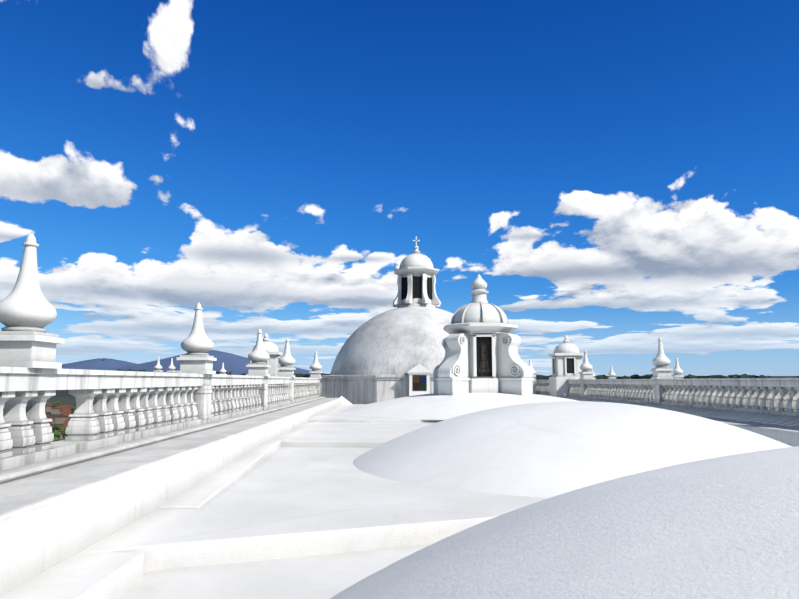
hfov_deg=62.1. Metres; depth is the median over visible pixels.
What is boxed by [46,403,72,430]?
town house roofs
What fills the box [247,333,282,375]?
corner pavilion
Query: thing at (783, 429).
walkway
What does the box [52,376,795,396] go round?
trees
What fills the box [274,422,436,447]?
roof platform
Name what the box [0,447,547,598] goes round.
roof platform
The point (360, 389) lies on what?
dome drum wall
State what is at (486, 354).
lantern grille
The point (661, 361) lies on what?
balustrade finials
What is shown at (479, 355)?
dark lantern window
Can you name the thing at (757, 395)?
balustrade
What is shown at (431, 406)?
nave dome cap
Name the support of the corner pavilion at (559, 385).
on the roof floor slab
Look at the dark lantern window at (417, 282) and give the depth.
39.61 m
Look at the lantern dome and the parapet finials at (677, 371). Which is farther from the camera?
the parapet finials at (677, 371)
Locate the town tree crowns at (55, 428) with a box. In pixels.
[46,401,75,441]
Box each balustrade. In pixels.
[0,366,321,470]
[535,378,798,416]
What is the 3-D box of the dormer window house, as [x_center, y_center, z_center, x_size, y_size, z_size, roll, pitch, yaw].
[1.004,4.480,34.719,1.360,2.180,2.220,0,-7,-1]
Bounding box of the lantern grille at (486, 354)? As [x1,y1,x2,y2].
[476,337,491,376]
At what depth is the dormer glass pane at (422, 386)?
33.67 m
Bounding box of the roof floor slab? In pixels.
[118,544,430,598]
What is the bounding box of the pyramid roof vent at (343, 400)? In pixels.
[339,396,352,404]
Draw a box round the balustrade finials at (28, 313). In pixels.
[0,231,321,377]
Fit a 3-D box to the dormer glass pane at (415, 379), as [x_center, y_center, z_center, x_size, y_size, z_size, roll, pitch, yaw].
[0.848,4.047,33.711,0.320,0.365,0.008,0,-7,-1]
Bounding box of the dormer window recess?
[412,375,426,390]
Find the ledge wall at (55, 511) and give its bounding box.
[0,397,338,595]
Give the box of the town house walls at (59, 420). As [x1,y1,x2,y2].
[3,406,70,438]
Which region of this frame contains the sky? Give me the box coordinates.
[0,0,798,375]
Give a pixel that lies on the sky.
(617, 176)
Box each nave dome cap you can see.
[330,446,798,598]
[338,393,576,418]
[353,401,791,497]
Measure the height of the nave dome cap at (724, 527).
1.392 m
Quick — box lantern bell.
[478,343,490,371]
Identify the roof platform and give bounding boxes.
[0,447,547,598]
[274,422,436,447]
[308,404,446,421]
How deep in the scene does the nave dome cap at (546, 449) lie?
9.45 m
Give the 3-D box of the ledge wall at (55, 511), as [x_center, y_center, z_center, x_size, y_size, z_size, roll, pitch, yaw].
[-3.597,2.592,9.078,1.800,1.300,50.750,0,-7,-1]
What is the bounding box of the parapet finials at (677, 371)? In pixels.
[153,357,684,393]
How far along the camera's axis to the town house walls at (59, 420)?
489.30 m
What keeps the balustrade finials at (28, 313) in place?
on the balustrade at (114, 407)
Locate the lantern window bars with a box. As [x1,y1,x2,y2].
[402,276,431,299]
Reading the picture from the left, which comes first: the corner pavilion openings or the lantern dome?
the lantern dome
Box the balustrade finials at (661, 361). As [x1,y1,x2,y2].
[531,336,673,379]
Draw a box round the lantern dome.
[451,274,508,323]
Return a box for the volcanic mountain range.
[62,350,324,374]
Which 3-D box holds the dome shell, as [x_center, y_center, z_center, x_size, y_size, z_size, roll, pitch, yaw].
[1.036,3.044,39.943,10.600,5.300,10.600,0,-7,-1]
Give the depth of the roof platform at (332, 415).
21.37 m
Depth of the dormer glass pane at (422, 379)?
33.71 m
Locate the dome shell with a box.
[330,306,453,374]
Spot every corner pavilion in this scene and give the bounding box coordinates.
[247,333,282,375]
[548,335,583,397]
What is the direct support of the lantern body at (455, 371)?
on the nave dome cap at (431, 406)
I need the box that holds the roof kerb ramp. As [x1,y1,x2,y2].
[158,440,280,508]
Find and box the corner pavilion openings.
[554,358,573,372]
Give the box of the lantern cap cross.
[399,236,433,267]
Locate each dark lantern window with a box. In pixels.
[403,277,430,298]
[476,338,491,375]
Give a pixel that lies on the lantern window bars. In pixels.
(416, 287)
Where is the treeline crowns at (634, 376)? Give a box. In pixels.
[115,369,798,379]
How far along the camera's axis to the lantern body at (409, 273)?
39.45 m
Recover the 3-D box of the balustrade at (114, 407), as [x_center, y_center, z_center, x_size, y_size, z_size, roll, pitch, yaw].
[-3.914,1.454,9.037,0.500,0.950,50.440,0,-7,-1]
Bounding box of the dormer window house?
[406,364,432,395]
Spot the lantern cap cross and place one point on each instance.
(416, 258)
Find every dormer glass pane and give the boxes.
[413,376,418,382]
[413,383,418,389]
[420,376,425,382]
[420,383,425,389]
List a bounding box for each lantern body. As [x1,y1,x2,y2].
[393,267,440,307]
[432,322,533,394]
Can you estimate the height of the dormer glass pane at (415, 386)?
0.365 m
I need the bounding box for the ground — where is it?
[45,396,75,440]
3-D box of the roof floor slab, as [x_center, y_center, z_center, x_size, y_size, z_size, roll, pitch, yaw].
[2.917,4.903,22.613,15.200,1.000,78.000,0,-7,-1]
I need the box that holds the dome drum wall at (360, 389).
[320,375,433,403]
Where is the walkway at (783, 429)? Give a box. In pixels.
[537,394,798,446]
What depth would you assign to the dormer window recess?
33.69 m
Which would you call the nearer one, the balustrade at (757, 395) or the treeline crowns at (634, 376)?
the balustrade at (757, 395)
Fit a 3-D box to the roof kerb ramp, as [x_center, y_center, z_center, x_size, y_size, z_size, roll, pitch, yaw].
[-2.646,2.828,10.800,0.749,0.450,7.000,0,-7,-1]
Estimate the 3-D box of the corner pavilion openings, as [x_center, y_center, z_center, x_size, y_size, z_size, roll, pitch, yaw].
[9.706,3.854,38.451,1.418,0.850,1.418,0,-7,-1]

